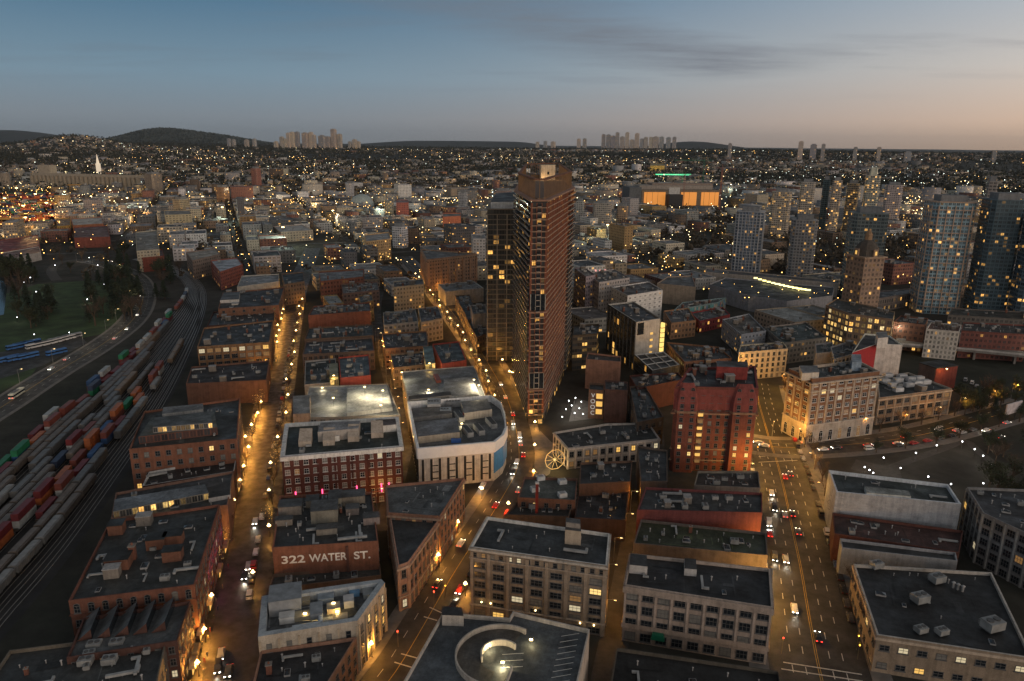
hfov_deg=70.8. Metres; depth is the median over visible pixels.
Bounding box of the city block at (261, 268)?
[255,261,269,274]
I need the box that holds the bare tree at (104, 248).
[101,243,113,259]
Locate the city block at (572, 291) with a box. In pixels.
[571,278,573,298]
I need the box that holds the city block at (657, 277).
[644,272,694,285]
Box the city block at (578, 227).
[573,222,590,234]
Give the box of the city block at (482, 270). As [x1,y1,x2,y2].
[477,260,486,280]
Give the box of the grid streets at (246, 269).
[40,183,907,274]
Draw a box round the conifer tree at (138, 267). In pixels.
[136,261,142,274]
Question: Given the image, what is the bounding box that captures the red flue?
[535,481,538,512]
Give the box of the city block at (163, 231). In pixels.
[157,224,182,242]
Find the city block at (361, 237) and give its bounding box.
[359,234,366,244]
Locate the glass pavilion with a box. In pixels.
[633,351,679,374]
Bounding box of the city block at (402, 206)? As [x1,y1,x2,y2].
[396,200,408,214]
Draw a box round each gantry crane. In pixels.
[0,198,15,204]
[0,217,21,227]
[18,213,41,223]
[37,202,57,207]
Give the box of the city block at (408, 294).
[393,278,423,310]
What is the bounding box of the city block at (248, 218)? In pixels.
[239,214,255,229]
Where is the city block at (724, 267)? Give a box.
[719,264,727,269]
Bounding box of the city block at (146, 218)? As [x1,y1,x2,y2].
[136,214,157,228]
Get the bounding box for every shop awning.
[189,655,197,673]
[192,642,200,655]
[197,623,204,640]
[207,594,213,609]
[216,563,223,576]
[222,539,228,552]
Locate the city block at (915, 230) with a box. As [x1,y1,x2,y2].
[910,228,920,231]
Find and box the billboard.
[1005,400,1022,420]
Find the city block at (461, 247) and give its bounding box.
[440,243,470,252]
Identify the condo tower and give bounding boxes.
[144,172,163,193]
[172,196,189,209]
[215,185,229,203]
[251,166,261,185]
[345,181,353,195]
[392,222,408,247]
[458,190,467,206]
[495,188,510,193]
[575,198,584,221]
[593,199,611,222]
[616,203,627,222]
[731,205,765,272]
[767,188,792,238]
[785,214,818,276]
[797,179,815,213]
[817,176,830,229]
[827,177,842,230]
[838,206,889,298]
[841,180,859,230]
[862,167,880,205]
[882,182,903,218]
[908,194,976,314]
[962,192,1023,310]
[984,176,998,197]
[1007,223,1023,324]
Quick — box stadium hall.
[708,277,833,311]
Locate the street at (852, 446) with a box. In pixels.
[753,430,946,454]
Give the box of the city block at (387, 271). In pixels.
[376,264,401,284]
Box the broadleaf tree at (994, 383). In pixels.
[989,380,1003,397]
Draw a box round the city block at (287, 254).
[270,246,295,262]
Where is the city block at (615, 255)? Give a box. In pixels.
[586,251,626,262]
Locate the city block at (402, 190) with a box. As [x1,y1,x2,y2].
[394,183,411,197]
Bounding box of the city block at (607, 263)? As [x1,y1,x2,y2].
[589,256,613,269]
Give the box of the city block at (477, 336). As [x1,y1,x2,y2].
[468,321,486,352]
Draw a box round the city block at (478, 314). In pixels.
[470,303,486,328]
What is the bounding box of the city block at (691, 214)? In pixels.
[674,209,698,227]
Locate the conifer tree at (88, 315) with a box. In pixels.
[83,305,93,321]
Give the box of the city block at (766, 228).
[764,223,768,233]
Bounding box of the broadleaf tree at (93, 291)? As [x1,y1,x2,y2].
[85,283,97,302]
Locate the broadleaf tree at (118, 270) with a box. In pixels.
[110,263,131,278]
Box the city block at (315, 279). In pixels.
[312,272,319,290]
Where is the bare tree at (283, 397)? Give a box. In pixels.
[280,393,288,406]
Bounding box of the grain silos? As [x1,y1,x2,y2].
[29,165,143,186]
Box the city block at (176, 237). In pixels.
[169,230,185,247]
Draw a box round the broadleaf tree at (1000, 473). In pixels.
[983,462,1018,487]
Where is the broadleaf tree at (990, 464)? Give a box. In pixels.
[977,459,1007,486]
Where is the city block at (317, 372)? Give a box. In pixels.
[304,358,335,394]
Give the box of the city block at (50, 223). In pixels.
[24,220,54,228]
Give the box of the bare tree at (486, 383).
[482,379,491,391]
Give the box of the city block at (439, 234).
[430,231,443,237]
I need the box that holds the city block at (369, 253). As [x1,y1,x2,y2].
[361,244,377,262]
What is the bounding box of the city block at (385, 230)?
[376,228,392,239]
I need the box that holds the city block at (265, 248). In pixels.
[260,246,271,249]
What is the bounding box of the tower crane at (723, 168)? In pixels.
[716,165,725,208]
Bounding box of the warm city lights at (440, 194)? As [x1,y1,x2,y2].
[20,149,966,263]
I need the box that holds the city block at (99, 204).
[83,197,105,213]
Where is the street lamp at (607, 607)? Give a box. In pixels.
[606,599,616,625]
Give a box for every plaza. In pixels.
[540,431,552,475]
[569,398,592,420]
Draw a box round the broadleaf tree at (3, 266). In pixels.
[0,261,11,281]
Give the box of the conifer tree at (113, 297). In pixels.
[105,279,120,306]
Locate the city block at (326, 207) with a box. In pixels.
[320,204,335,217]
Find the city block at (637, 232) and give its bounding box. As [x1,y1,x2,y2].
[633,229,649,236]
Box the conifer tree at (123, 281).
[116,278,138,311]
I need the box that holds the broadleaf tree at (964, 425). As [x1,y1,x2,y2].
[953,417,972,437]
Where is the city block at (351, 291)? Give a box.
[341,281,379,306]
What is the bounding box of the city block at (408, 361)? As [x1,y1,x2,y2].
[391,350,424,387]
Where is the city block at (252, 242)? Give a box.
[246,236,259,251]
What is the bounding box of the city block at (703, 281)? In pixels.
[671,270,715,289]
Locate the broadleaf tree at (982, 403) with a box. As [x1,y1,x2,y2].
[972,393,990,412]
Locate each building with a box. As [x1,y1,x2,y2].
[111,471,235,539]
[142,461,238,498]
[186,248,219,279]
[186,360,270,404]
[197,320,275,369]
[207,311,275,330]
[211,258,243,289]
[218,287,284,324]
[237,274,279,290]
[253,637,358,680]
[258,579,387,671]
[268,564,380,590]
[282,272,305,305]
[385,478,465,562]
[389,518,439,611]
[468,516,610,636]
[504,501,570,526]
[518,460,631,517]
[553,423,660,469]
[573,266,594,306]
[575,491,628,540]
[588,383,603,418]
[592,269,629,311]
[603,380,627,422]
[605,301,664,369]
[611,281,662,317]
[611,647,780,680]
[621,553,774,664]
[622,182,719,208]
[628,372,681,407]
[628,385,663,443]
[633,519,767,567]
[635,445,666,505]
[636,487,761,532]
[657,276,695,304]
[663,308,695,339]
[666,342,731,376]
[669,361,758,472]
[674,297,725,311]
[691,307,729,332]
[693,347,734,366]
[694,471,759,492]
[721,314,765,353]
[738,341,787,378]
[764,322,826,363]
[781,354,882,443]
[813,342,832,364]
[823,470,960,529]
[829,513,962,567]
[830,340,856,362]
[836,538,957,578]
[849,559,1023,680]
[852,331,902,374]
[878,288,910,309]
[892,313,927,352]
[922,320,960,359]
[957,322,1023,361]
[958,487,1023,589]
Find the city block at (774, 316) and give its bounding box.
[754,307,823,332]
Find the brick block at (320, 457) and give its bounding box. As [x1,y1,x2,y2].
[280,416,403,502]
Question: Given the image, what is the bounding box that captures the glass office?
[572,323,598,370]
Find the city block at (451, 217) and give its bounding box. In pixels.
[443,213,460,226]
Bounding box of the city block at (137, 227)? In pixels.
[129,222,153,231]
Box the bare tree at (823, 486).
[820,478,826,495]
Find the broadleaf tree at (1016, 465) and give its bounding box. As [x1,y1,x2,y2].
[1004,452,1023,483]
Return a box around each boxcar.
[0,513,10,523]
[8,491,32,512]
[28,448,52,471]
[30,472,55,490]
[44,427,65,442]
[45,433,67,455]
[60,414,80,427]
[61,419,81,436]
[72,464,94,484]
[75,402,94,419]
[87,447,107,470]
[88,391,105,407]
[101,381,115,390]
[113,419,130,439]
[114,380,129,395]
[122,367,135,375]
[124,371,137,386]
[124,407,139,424]
[131,359,143,370]
[136,345,146,355]
[139,351,150,363]
[143,338,153,344]
[150,332,159,341]
[156,326,164,336]
[161,320,169,330]
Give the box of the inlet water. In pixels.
[0,280,6,314]
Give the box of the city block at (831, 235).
[816,229,842,242]
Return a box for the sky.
[0,0,1023,149]
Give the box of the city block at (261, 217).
[255,215,269,220]
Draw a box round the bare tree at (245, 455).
[242,450,250,464]
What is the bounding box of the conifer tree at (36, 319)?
[29,307,41,326]
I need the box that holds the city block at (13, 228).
[2,218,25,238]
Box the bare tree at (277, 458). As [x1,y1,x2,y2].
[269,451,280,467]
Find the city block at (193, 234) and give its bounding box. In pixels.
[186,229,206,246]
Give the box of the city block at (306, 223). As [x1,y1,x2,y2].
[293,221,309,227]
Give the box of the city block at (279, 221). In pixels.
[269,217,292,232]
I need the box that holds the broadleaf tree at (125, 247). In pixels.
[115,242,132,260]
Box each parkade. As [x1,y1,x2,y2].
[293,384,400,426]
[401,366,484,430]
[404,606,589,680]
[407,391,507,483]
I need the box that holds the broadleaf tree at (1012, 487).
[1004,485,1020,488]
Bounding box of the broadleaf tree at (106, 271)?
[102,264,113,273]
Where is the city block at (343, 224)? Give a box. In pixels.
[339,219,361,230]
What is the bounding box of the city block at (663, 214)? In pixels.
[650,210,672,221]
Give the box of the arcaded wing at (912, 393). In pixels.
[874,372,952,424]
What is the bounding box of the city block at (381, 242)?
[364,232,390,260]
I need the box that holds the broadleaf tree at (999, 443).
[997,436,1010,452]
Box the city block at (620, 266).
[609,258,626,273]
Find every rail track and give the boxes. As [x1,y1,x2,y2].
[0,259,192,509]
[0,263,203,597]
[0,267,206,626]
[0,268,198,552]
[0,268,204,611]
[16,259,191,484]
[16,273,190,475]
[56,258,195,471]
[68,258,197,463]
[94,267,201,472]
[106,269,200,447]
[122,271,194,394]
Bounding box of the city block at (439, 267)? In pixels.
[420,249,477,291]
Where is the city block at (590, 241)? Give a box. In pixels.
[588,238,608,245]
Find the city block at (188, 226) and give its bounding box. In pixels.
[174,222,196,229]
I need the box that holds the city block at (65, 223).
[56,218,70,228]
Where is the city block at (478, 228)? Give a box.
[468,223,482,233]
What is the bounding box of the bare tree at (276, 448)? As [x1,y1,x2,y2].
[270,438,280,454]
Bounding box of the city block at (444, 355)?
[423,341,466,368]
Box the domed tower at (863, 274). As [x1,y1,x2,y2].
[842,222,887,306]
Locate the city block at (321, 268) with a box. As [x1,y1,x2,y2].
[312,264,343,272]
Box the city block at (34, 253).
[0,246,41,263]
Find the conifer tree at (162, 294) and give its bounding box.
[159,280,170,298]
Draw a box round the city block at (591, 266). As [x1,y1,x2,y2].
[572,260,604,277]
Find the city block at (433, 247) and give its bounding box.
[420,245,439,251]
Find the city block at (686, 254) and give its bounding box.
[673,250,706,260]
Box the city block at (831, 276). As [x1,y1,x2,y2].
[802,273,840,289]
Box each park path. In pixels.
[46,259,84,280]
[851,459,901,478]
[879,440,1010,477]
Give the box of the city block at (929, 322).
[927,320,961,342]
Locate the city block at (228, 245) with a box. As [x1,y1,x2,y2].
[207,242,232,250]
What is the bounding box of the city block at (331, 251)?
[323,244,341,259]
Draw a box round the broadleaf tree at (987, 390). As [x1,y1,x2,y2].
[981,386,996,399]
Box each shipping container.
[0,454,11,466]
[0,461,12,473]
[0,521,12,539]
[0,528,13,548]
[10,439,29,456]
[10,497,35,521]
[11,446,29,461]
[12,505,36,528]
[27,424,44,438]
[29,430,45,445]
[33,477,54,498]
[35,485,54,504]
[35,496,57,518]
[42,406,58,420]
[43,412,60,426]
[44,418,60,430]
[50,450,68,467]
[54,465,72,481]
[54,470,73,490]
[55,476,74,496]
[59,400,75,413]
[65,429,82,445]
[66,435,82,449]
[69,448,87,466]
[74,458,89,476]
[75,394,89,405]
[83,421,96,435]
[83,428,99,444]
[84,434,100,449]
[86,374,99,385]
[87,379,100,390]
[87,442,103,458]
[88,383,101,395]
[98,365,110,376]
[100,420,112,431]
[100,422,115,438]
[101,374,111,382]
[101,428,115,443]
[109,402,123,416]
[110,365,121,373]
[110,408,123,421]
[115,415,125,427]
[118,349,128,359]
[120,357,130,364]
[123,396,133,409]
[128,350,136,359]
[130,386,141,397]
[133,392,144,404]
[135,339,144,347]
[142,332,151,340]
[148,368,157,379]
[149,326,156,334]
[154,318,161,325]
[154,360,163,370]
[165,311,172,317]
[174,303,179,308]
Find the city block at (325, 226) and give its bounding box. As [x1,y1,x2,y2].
[313,220,332,232]
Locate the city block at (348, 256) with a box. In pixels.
[340,248,356,268]
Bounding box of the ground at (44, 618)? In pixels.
[0,130,1023,680]
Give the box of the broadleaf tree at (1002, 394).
[994,386,1013,407]
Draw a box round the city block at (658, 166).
[650,164,664,170]
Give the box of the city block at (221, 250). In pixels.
[204,246,226,258]
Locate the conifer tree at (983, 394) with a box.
[972,393,986,409]
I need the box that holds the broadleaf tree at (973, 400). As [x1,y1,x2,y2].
[968,396,977,411]
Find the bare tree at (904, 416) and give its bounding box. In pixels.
[892,405,909,426]
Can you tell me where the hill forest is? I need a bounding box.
[106,127,273,143]
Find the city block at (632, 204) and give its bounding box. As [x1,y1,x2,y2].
[622,197,638,214]
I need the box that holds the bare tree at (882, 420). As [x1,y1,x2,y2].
[874,414,886,431]
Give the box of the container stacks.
[0,192,57,224]
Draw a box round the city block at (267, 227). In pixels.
[261,221,272,233]
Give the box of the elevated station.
[705,267,838,296]
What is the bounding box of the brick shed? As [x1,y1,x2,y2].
[918,360,958,387]
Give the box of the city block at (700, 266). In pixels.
[683,260,720,273]
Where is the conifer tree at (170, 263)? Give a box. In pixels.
[164,254,175,275]
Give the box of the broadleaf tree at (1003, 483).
[995,479,1013,488]
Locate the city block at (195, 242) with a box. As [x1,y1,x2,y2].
[181,240,197,250]
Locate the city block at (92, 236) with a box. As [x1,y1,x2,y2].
[74,225,110,247]
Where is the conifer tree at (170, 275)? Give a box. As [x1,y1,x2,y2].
[164,266,174,283]
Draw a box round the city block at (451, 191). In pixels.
[446,187,467,195]
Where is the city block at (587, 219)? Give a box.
[580,216,597,223]
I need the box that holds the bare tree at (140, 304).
[133,296,143,313]
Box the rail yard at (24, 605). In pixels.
[0,265,206,640]
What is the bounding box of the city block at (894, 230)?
[886,227,904,239]
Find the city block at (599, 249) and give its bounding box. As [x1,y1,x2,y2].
[589,248,619,252]
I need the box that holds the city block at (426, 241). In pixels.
[420,237,443,245]
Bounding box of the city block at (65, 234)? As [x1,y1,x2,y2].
[40,228,72,241]
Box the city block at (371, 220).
[358,214,382,228]
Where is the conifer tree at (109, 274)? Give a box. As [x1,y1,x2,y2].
[105,263,113,283]
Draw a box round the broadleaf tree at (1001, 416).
[994,407,1008,426]
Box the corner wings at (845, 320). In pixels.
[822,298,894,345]
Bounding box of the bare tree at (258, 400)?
[252,395,263,409]
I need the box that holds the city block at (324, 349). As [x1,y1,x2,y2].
[302,337,374,373]
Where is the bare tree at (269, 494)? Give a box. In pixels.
[266,487,275,503]
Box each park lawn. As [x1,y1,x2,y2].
[0,280,122,351]
[0,367,36,390]
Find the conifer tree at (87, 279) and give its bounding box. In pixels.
[81,271,98,301]
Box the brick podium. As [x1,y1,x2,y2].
[585,352,620,388]
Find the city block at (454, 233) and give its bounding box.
[444,223,474,243]
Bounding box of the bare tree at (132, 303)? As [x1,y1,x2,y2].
[118,294,142,317]
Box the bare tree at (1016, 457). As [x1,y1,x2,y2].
[1004,452,1022,474]
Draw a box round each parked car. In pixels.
[246,589,253,599]
[248,574,255,583]
[250,560,257,569]
[252,547,258,555]
[255,535,260,542]
[259,512,264,519]
[267,465,272,471]
[449,597,459,606]
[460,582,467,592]
[810,484,816,489]
[815,500,821,506]
[818,508,824,515]
[823,527,829,535]
[836,572,843,580]
[839,584,847,594]
[842,598,850,608]
[846,612,854,622]
[863,445,874,450]
[894,443,904,446]
[923,438,932,442]
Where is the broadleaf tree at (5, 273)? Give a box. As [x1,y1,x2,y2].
[0,268,11,282]
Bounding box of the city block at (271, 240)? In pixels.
[258,235,286,246]
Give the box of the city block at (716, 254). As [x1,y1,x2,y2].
[693,247,723,261]
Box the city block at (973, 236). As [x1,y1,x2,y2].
[970,232,975,240]
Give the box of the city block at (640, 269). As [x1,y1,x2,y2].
[626,263,657,276]
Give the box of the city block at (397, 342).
[382,331,428,368]
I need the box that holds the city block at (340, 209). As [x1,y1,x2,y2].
[336,206,352,213]
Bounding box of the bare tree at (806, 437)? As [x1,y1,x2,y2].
[799,427,814,446]
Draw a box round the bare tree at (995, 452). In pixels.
[988,443,1007,463]
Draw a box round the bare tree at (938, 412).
[933,406,945,419]
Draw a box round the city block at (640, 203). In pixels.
[638,202,649,211]
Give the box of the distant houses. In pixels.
[0,134,1023,192]
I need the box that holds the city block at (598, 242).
[593,237,611,248]
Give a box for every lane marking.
[377,306,511,676]
[756,418,807,674]
[759,455,793,671]
[762,388,834,678]
[769,393,848,680]
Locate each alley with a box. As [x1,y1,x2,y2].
[372,292,411,530]
[590,433,663,680]
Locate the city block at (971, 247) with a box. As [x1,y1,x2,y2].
[968,242,973,251]
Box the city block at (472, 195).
[457,189,476,203]
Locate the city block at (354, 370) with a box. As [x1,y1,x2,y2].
[329,354,370,385]
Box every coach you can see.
[0,353,18,362]
[5,342,27,349]
[6,352,26,361]
[13,340,33,343]
[17,351,38,359]
[22,338,41,342]
[25,341,46,348]
[38,339,54,344]
[43,337,61,342]
[45,347,67,355]
[50,336,68,340]
[57,333,75,338]
[62,332,82,336]
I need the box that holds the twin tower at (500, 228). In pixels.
[486,192,515,360]
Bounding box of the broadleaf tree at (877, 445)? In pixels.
[873,438,883,452]
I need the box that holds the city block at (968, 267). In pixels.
[964,257,971,278]
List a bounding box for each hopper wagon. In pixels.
[0,467,15,481]
[0,475,15,490]
[0,484,15,505]
[0,503,15,519]
[0,554,15,573]
[0,568,15,593]
[7,539,42,575]
[8,527,40,556]
[9,450,32,473]
[9,474,35,497]
[9,482,36,503]
[27,435,48,450]
[27,441,49,461]
[29,456,52,474]
[30,464,54,482]
[33,503,61,529]
[34,514,63,546]
[43,421,63,435]
[54,483,78,505]
[56,492,81,521]
[59,408,78,421]
[66,439,84,460]
[74,397,91,408]
[74,473,96,499]
[78,413,96,429]
[81,425,99,438]
[93,407,110,420]
[95,412,109,426]
[99,377,114,389]
[102,386,116,399]
[104,390,119,404]
[105,395,121,406]
[107,400,122,411]
[110,368,123,376]
[112,372,124,381]
[113,376,126,385]
[120,360,131,367]
[121,363,132,371]
[127,380,140,394]
[130,355,140,363]
[134,396,147,411]
[136,371,148,385]
[137,348,148,355]
[143,362,154,373]
[145,341,154,350]
[150,376,161,391]
[167,352,176,364]
[172,345,180,356]
[176,338,183,349]
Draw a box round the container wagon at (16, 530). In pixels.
[13,508,37,531]
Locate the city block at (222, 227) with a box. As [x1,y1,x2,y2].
[216,223,228,231]
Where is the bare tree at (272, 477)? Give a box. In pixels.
[266,468,279,486]
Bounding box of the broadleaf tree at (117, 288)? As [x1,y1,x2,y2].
[109,278,135,299]
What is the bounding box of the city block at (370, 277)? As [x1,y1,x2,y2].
[364,273,379,286]
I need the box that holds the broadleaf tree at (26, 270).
[20,267,36,283]
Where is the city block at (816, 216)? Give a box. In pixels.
[795,213,818,219]
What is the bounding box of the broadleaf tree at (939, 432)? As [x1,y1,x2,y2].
[928,422,946,444]
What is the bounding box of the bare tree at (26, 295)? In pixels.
[19,286,33,307]
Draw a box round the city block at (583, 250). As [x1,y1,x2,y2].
[574,246,597,255]
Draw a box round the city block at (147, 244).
[136,230,159,271]
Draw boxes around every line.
[0,275,142,407]
[388,261,518,680]
[756,415,995,447]
[758,397,822,679]
[758,402,820,679]
[781,668,861,680]
[783,662,861,674]
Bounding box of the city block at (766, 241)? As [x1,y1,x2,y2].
[762,238,786,251]
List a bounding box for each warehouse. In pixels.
[0,636,169,680]
[66,597,195,680]
[68,504,224,639]
[129,398,244,488]
[272,488,379,573]
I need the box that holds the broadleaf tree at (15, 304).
[7,299,24,317]
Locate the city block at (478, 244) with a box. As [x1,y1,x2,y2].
[471,234,484,260]
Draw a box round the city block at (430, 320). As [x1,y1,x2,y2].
[418,306,442,341]
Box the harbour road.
[0,259,153,417]
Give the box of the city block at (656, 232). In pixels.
[637,227,660,238]
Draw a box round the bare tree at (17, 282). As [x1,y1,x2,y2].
[4,272,28,300]
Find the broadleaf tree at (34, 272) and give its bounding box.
[28,269,37,281]
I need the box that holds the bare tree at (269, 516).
[260,507,274,525]
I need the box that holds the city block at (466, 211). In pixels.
[456,208,474,214]
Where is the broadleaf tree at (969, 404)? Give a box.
[959,398,976,414]
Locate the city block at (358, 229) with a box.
[357,227,376,230]
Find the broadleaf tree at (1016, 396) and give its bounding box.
[1011,390,1023,401]
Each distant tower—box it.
[227,138,230,145]
[244,139,249,146]
[252,138,256,146]
[279,136,283,147]
[282,138,286,147]
[286,133,290,147]
[289,132,294,146]
[294,132,300,147]
[301,132,308,148]
[308,132,312,147]
[312,135,316,147]
[318,135,325,148]
[325,136,330,148]
[330,129,336,148]
[337,134,342,147]
[352,139,356,148]
[551,141,555,147]
[577,138,580,147]
[583,138,586,147]
[601,134,605,147]
[606,134,610,147]
[611,135,615,147]
[615,132,619,147]
[619,136,624,147]
[625,132,629,147]
[629,139,633,147]
[634,133,639,147]
[640,138,643,147]
[643,137,647,148]
[648,137,652,147]
[652,136,658,147]
[659,136,663,147]
[666,137,670,147]
[672,137,676,147]
[727,143,731,157]
[797,141,803,159]
[809,144,816,159]
[820,144,825,160]
[852,147,857,160]
[876,147,881,160]
[903,151,911,161]
[990,150,997,162]
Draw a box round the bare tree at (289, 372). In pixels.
[284,366,294,379]
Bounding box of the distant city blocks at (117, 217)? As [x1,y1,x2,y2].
[0,163,1023,261]
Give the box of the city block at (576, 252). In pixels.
[572,249,578,256]
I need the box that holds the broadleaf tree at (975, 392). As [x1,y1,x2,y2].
[968,387,980,408]
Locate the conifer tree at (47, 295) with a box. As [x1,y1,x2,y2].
[43,284,59,312]
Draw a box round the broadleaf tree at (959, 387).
[950,382,970,399]
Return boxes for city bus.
[8,387,24,398]
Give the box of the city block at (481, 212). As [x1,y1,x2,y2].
[475,209,486,217]
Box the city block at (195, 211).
[186,207,201,220]
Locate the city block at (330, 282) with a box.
[319,269,364,301]
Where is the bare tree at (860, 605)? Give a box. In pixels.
[856,592,864,614]
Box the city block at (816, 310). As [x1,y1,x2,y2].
[790,305,824,316]
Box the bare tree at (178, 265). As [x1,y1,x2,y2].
[173,260,183,273]
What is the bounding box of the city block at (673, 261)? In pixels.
[658,253,683,267]
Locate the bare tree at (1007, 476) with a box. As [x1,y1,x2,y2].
[995,467,1018,485]
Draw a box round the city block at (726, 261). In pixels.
[712,258,732,269]
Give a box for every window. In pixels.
[73,604,81,614]
[76,619,81,627]
[87,602,94,612]
[102,600,109,610]
[116,598,123,608]
[130,596,136,605]
[133,453,138,458]
[134,463,139,468]
[136,473,141,478]
[144,452,149,457]
[144,595,150,604]
[145,462,150,467]
[155,451,159,456]
[156,461,161,466]
[158,593,165,603]
[167,460,172,465]
[168,646,175,655]
[170,658,177,666]
[171,591,178,600]
[171,670,178,678]
[185,589,192,599]
[208,355,213,359]
[224,354,229,358]
[239,346,245,350]
[241,432,244,485]
[255,345,260,349]
[266,643,272,653]
[284,461,289,466]
[285,470,290,475]
[286,479,290,484]
[286,488,291,493]
[294,460,299,465]
[295,478,300,483]
[303,459,308,464]
[304,468,309,473]
[305,477,309,482]
[305,486,310,491]
[307,637,311,643]
[324,484,329,489]
[326,633,331,640]
[341,456,345,461]
[341,465,345,470]
[346,630,350,637]
[361,633,364,644]
[368,623,371,634]
[378,470,383,475]
[395,451,400,456]
[396,477,401,482]
[401,569,406,579]
[402,583,406,593]
[402,598,407,608]
[473,561,485,569]
[473,571,485,579]
[473,590,485,598]
[473,599,485,607]
[474,581,485,588]
[474,608,484,615]
[480,553,485,558]
[492,564,504,572]
[492,574,504,581]
[492,583,504,591]
[492,593,504,600]
[492,602,503,610]
[493,611,503,616]
[511,567,523,575]
[511,577,523,584]
[511,586,522,594]
[511,596,522,603]
[511,605,522,611]
[529,608,541,616]
[530,570,542,577]
[530,579,542,587]
[530,589,542,597]
[530,598,541,606]
[548,611,560,619]
[549,582,561,590]
[549,592,561,600]
[549,601,561,609]
[550,572,562,580]
[568,595,581,603]
[568,604,580,612]
[568,614,580,622]
[569,575,581,583]
[569,585,581,593]
[571,566,575,571]
[577,451,581,456]
[585,450,589,455]
[587,617,599,625]
[588,598,600,606]
[588,607,600,615]
[588,627,599,634]
[589,568,594,574]
[589,578,601,586]
[589,588,601,596]
[596,394,602,398]
[596,401,601,406]
[596,409,601,413]
[623,631,634,640]
[625,604,636,614]
[625,617,635,624]
[626,593,637,600]
[639,633,650,643]
[641,595,653,603]
[641,607,652,616]
[641,620,651,626]
[654,637,666,646]
[656,609,668,619]
[656,623,667,629]
[657,598,669,605]
[670,638,682,648]
[672,612,684,622]
[672,625,683,631]
[673,600,685,608]
[686,641,698,651]
[688,614,700,624]
[688,628,699,634]
[689,603,701,611]
[695,465,723,469]
[702,644,714,654]
[704,630,715,637]
[705,617,716,627]
[706,606,718,613]
[718,647,730,657]
[721,619,733,630]
[721,633,732,639]
[722,608,734,616]
[735,649,747,660]
[737,636,748,642]
[738,622,750,632]
[739,611,751,618]
[751,652,764,662]
[754,625,767,635]
[754,639,765,645]
[756,613,768,621]
[783,422,786,432]
[790,426,794,436]
[798,430,802,441]
[818,431,822,441]
[827,429,832,439]
[837,428,841,438]
[846,427,850,437]
[856,425,860,435]
[865,424,869,434]
[875,662,886,669]
[878,644,889,652]
[894,664,905,672]
[897,647,908,655]
[913,668,924,675]
[916,650,927,658]
[932,671,943,678]
[935,653,946,661]
[951,674,962,680]
[954,656,966,664]
[971,677,982,680]
[974,556,983,566]
[974,659,986,667]
[977,546,985,557]
[978,537,987,547]
[980,527,989,537]
[982,517,991,527]
[985,562,994,572]
[988,552,996,562]
[990,543,999,553]
[991,533,1001,543]
[993,523,1003,533]
[993,662,1006,670]
[997,568,1006,578]
[1000,558,1008,569]
[1001,548,1011,559]
[1003,538,1013,549]
[1005,529,1015,539]
[1009,574,1018,585]
[1011,564,1021,575]
[1013,554,1023,565]
[1013,665,1023,673]
[1015,545,1023,555]
[1017,534,1023,544]
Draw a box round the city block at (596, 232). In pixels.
[587,227,605,237]
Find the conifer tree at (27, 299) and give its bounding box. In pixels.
[21,284,32,306]
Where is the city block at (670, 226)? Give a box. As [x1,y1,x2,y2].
[663,223,684,232]
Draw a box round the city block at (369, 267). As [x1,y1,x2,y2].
[349,262,381,274]
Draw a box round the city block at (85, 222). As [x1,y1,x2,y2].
[71,217,103,231]
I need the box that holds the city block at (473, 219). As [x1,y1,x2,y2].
[463,216,486,222]
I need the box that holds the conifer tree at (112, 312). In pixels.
[107,299,116,318]
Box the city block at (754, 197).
[745,193,768,203]
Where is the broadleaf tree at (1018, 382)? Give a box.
[1011,374,1023,393]
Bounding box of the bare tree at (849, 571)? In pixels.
[844,561,859,582]
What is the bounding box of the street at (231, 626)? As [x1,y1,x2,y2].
[202,248,316,680]
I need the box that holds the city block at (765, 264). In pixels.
[730,255,770,272]
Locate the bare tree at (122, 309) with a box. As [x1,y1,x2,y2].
[117,303,128,320]
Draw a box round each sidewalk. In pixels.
[0,259,155,420]
[0,261,131,396]
[186,248,308,680]
[243,248,319,680]
[354,257,494,680]
[409,256,543,613]
[749,654,768,668]
[752,417,1023,458]
[754,398,1016,439]
[779,386,892,680]
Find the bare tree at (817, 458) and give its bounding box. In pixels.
[810,449,823,468]
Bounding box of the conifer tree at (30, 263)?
[25,253,33,268]
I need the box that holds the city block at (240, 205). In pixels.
[236,197,244,222]
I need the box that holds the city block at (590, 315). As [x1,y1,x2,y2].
[570,306,606,332]
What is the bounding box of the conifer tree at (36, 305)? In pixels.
[31,298,46,319]
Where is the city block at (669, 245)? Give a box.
[652,240,684,255]
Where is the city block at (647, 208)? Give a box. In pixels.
[641,204,665,213]
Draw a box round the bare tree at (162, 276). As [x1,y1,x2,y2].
[156,270,168,288]
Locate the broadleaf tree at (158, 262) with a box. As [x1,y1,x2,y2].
[150,253,171,279]
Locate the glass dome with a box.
[351,194,373,206]
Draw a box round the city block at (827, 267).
[813,262,841,271]
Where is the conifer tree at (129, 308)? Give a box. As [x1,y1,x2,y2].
[123,293,134,314]
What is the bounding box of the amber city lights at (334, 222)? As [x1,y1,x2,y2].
[1,149,978,297]
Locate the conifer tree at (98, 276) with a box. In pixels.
[94,270,103,284]
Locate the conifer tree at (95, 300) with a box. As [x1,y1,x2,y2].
[91,297,102,316]
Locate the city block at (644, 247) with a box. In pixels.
[632,241,648,253]
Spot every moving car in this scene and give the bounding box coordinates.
[214,657,222,673]
[217,647,224,659]
[224,664,232,677]
[241,570,247,579]
[245,561,250,569]
[252,517,257,524]
[432,579,441,588]
[455,584,461,594]
[456,539,464,546]
[479,482,485,487]
[492,502,499,508]
[510,469,515,474]
[753,440,763,443]
[759,443,769,447]
[766,517,771,526]
[767,530,772,537]
[769,489,774,495]
[771,550,777,561]
[772,502,777,510]
[782,511,787,517]
[783,554,788,563]
[789,510,795,516]
[791,603,797,613]
[795,528,801,535]
[814,631,822,642]
[818,447,828,450]
[831,445,841,448]

